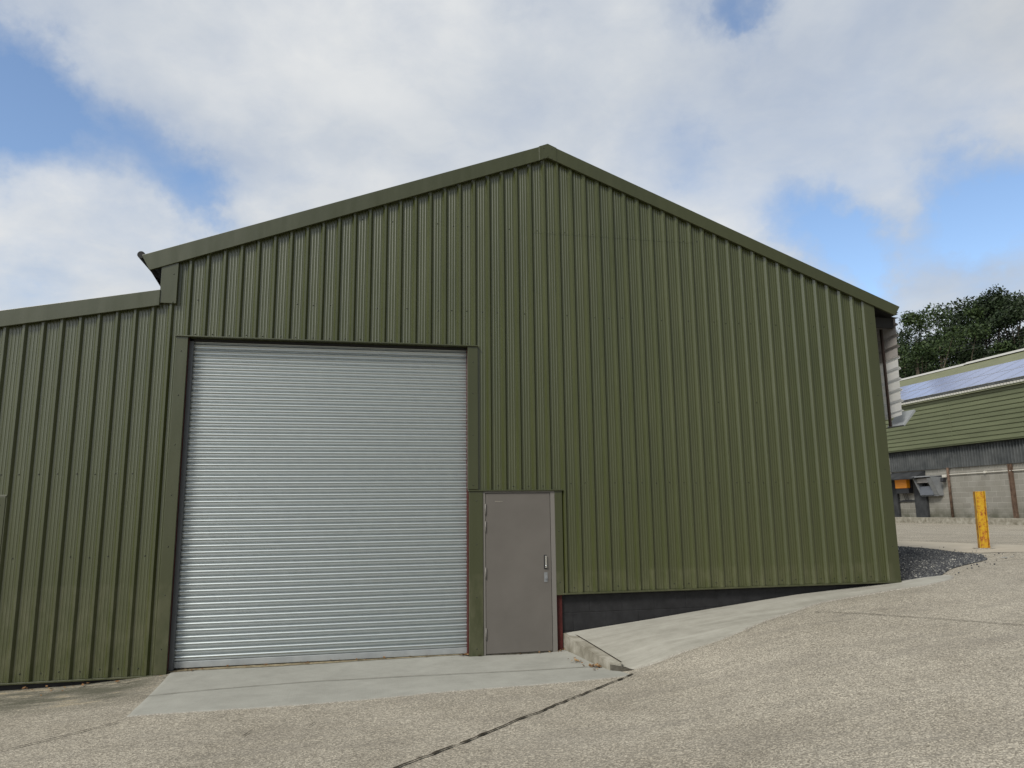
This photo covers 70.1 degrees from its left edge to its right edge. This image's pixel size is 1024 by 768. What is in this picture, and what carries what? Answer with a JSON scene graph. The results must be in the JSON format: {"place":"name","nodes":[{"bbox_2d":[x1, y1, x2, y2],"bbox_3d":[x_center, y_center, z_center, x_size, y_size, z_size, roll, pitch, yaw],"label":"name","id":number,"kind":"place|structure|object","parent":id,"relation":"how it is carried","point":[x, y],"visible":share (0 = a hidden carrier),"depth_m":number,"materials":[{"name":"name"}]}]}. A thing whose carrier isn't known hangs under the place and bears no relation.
{"place":"outdoors","nodes":[
{"label":"outdoors","id":0,"kind":"place"},
{"bbox_2d":[0,523,1023,767],"bbox_3d":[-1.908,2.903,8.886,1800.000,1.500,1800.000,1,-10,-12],"label":"ground","id":1,"kind":"structure","parent":0,"point":[844,683],"depth_m":6.07,"materials":[{"name":"concrete"}]},
{"bbox_2d":[0,722,114,750],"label":"slab joint","id":2,"kind":"object","parent":1,"relation":"on","point":[58,736],"visible":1,"depth_m":5.96,"materials":[{"name":"black"}]},
{"bbox_2d":[22,648,600,695],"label":"dead leaves","id":3,"kind":"object","parent":1,"relation":"on","point":[592,665],"visible":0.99,"depth_m":8.44,"materials":[{"name":"brown plant"}]},
{"bbox_2d":[127,649,630,716],"bbox_3d":[-1.335,3.213,8.004,5.020,0.095,2.150,1,-10,-12],"label":"concrete apron","id":4,"kind":"object","parent":1,"relation":"on","point":[335,687],"visible":0.94,"depth_m":7.83,"materials":[{"name":"grey concrete"}]},
{"bbox_2d":[168,654,461,671],"bbox_3d":[-2.260,3.356,8.795,3.523,0.018,0.170,1,-10,-12],"label":"silt line","id":5,"kind":"object","parent":4,"relation":"on","point":[261,665],"visible":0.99,"depth_m":8.71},
{"bbox_2d":[140,667,573,696],"bbox_3d":[-1.446,3.183,7.871,4.691,0.030,0.143,1,-10,-12],"label":"apron joint","id":6,"kind":"object","parent":4,"relation":"on","point":[363,678],"visible":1,"depth_m":7.85,"materials":[{"name":"grey concrete"}]},
{"bbox_2d":[0,144,915,690],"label":"warehouse","id":7,"kind":"structure","parent":1,"relation":"on","point":[542,398],"depth_m":9.54,"materials":[{"name":"green metal"}]},
{"bbox_2d":[483,491,557,655],"bbox_3d":[0.093,2.403,9.392,1.000,2.050,0.126,1,-10,-12],"label":"door","id":8,"kind":"structure","parent":7,"relation":"in","point":[520,592],"depth_m":9.36,"materials":[{"name":"grey paint"}]},
{"bbox_2d":[393,673,632,767],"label":"slab joint","id":9,"kind":"object","parent":1,"relation":"on","point":[436,751],"visible":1,"depth_m":5.88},
{"bbox_2d":[563,633,633,671],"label":"concrete kerb","id":10,"kind":"structure","parent":1,"relation":"on","point":[579,646],"depth_m":8.65,"materials":[{"name":"grey concrete"}]},
{"bbox_2d":[567,575,953,668],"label":"concrete ramp","id":11,"kind":"structure","parent":1,"relation":"on","point":[639,644],"depth_m":9.17,"materials":[{"name":"grey concrete"}]},
{"bbox_2d":[898,320,939,377],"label":"broadleaf tree","id":12,"kind":"object","parent":1,"relation":"on","point":[919,334],"visible":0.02,"depth_m":62.71,"materials":[{"name":"green plant"}]},
{"bbox_2d":[897,338,942,377],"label":"broadleaf tree","id":13,"kind":"object","parent":1,"relation":"on","point":[902,343],"visible":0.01,"depth_m":54.27,"materials":[{"name":"green plant"}]},
{"bbox_2d":[847,612,1022,624],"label":"yard joint","id":14,"kind":"object","parent":1,"relation":"on","point":[936,618],"visible":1,"depth_m":8.08,"materials":[{"name":"grey concrete"}]},
{"bbox_2d":[898,309,974,375],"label":"broadleaf tree","id":15,"kind":"object","parent":1,"relation":"on","point":[920,353],"visible":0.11,"depth_m":48.65,"materials":[{"name":"green plant"}]},
{"bbox_2d":[896,311,988,370],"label":"broadleaf tree","id":16,"kind":"object","parent":1,"relation":"on","point":[906,337],"visible":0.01,"depth_m":68.06,"materials":[{"name":"green plant"}]},
{"bbox_2d":[898,546,1006,580],"bbox_3d":[6.147,3.509,15.141,3.134,0.455,9.011,1,-10,-12],"label":"gravel bed","id":17,"kind":"object","parent":1,"relation":"on","point":[938,574],"visible":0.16,"depth_m":12.26,"materials":[{"name":"grey gravel"}]},
{"bbox_2d":[885,348,1023,524],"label":"barn","id":18,"kind":"structure","parent":1,"relation":"on","point":[962,429],"depth_m":31.53,"materials":[{"name":"green metal"}]},
{"bbox_2d":[895,479,913,499],"bbox_3d":[18.596,5.027,34.671,0.295,1.084,0.900,1,-10,-12],"label":"inverter unit","id":19,"kind":"object","parent":18,"relation":"attached to","point":[903,487],"visible":0.79,"depth_m":34.48,"materials":[{"name":"orange metal"}]},
{"bbox_2d":[913,475,943,495],"bbox_3d":[18.784,4.615,33.020,0.615,0.900,1.100,1,-10,-12],"label":"vent hood","id":20,"kind":"object","parent":18,"relation":"attached to","point":[935,488],"visible":1,"depth_m":32.72,"materials":[{"name":"grey metal"}]},
{"bbox_2d":[940,475,946,481],"bbox_3d":[19.097,4.189,32.341,0.248,0.338,0.200,1,-10,-12],"label":"floodlight","id":21,"kind":"object","parent":18,"relation":"attached to","point":[943,479],"visible":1,"depth_m":32.28,"materials":[{"name":"beige metal"}]},
{"bbox_2d":[897,301,1017,378],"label":"broadleaf tree","id":22,"kind":"object","parent":1,"relation":"on","point":[974,313],"visible":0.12,"depth_m":52.94,"materials":[{"name":"green plant"}]},
{"bbox_2d":[910,301,1004,369],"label":"broadleaf tree","id":23,"kind":"object","parent":1,"relation":"on","point":[959,333],"visible":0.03,"depth_m":60.50,"materials":[{"name":"green plant"}]},
{"bbox_2d":[897,541,1023,552],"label":"pale concrete strip","id":24,"kind":"object","parent":1,"relation":"on","point":[962,547],"visible":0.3,"depth_m":13.94,"materials":[{"name":"beige concrete"}]},
{"bbox_2d":[973,491,994,548],"bbox_3d":[8.758,2.629,13.633,0.391,1.248,0.340,1,-10,-12],"label":"yellow post","id":25,"kind":"object","parent":24,"relation":"on","point":[981,520],"visible":0.85,"depth_m":13.64,"materials":[{"name":"metal"}]},
{"bbox_2d":[918,294,1023,363],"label":"broadleaf tree","id":26,"kind":"object","parent":1,"relation":"on","point":[980,352],"visible":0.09,"depth_m":57.49,"materials":[{"name":"green plant"}]},
{"bbox_2d":[935,284,1023,364],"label":"broadleaf tree","id":27,"kind":"object","parent":1,"relation":"on","point":[1004,306],"visible":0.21,"depth_m":57.00,"materials":[{"name":"green plant"}]},
{"bbox_3d":[39.305,-0.661,33.248,1.800,13.500,0.290,1,-10,-12],"label":"utility pole","id":28,"kind":"object","parent":1,"relation":"on","visible":0},
{"bbox_2d":[898,328,1023,362],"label":"overhead wire","id":29,"kind":"object","parent":28,"relation":"attached to","point":[984,339],"visible":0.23,"depth_m":50.13,"materials":[{"name":"black plastic"}]},
{"bbox_2d":[908,334,1023,364],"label":"overhead wire","id":30,"kind":"object","parent":28,"relation":"attached to","point":[986,344],"visible":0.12,"depth_m":51.87,"materials":[{"name":"black plastic"}]},
{"bbox_2d":[0,0,1023,366],"label":"sky","id":31,"kind":"structure","parent":0,"point":[877,146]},
{"bbox_2d":[891,471,929,516],"bbox_3d":[18.326,5.283,34.839,0.745,2.105,3.180,1,-10,-12],"label":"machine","id":32,"kind":"object","parent":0,"point":[922,506],"visible":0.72,"depth_m":33.96,"materials":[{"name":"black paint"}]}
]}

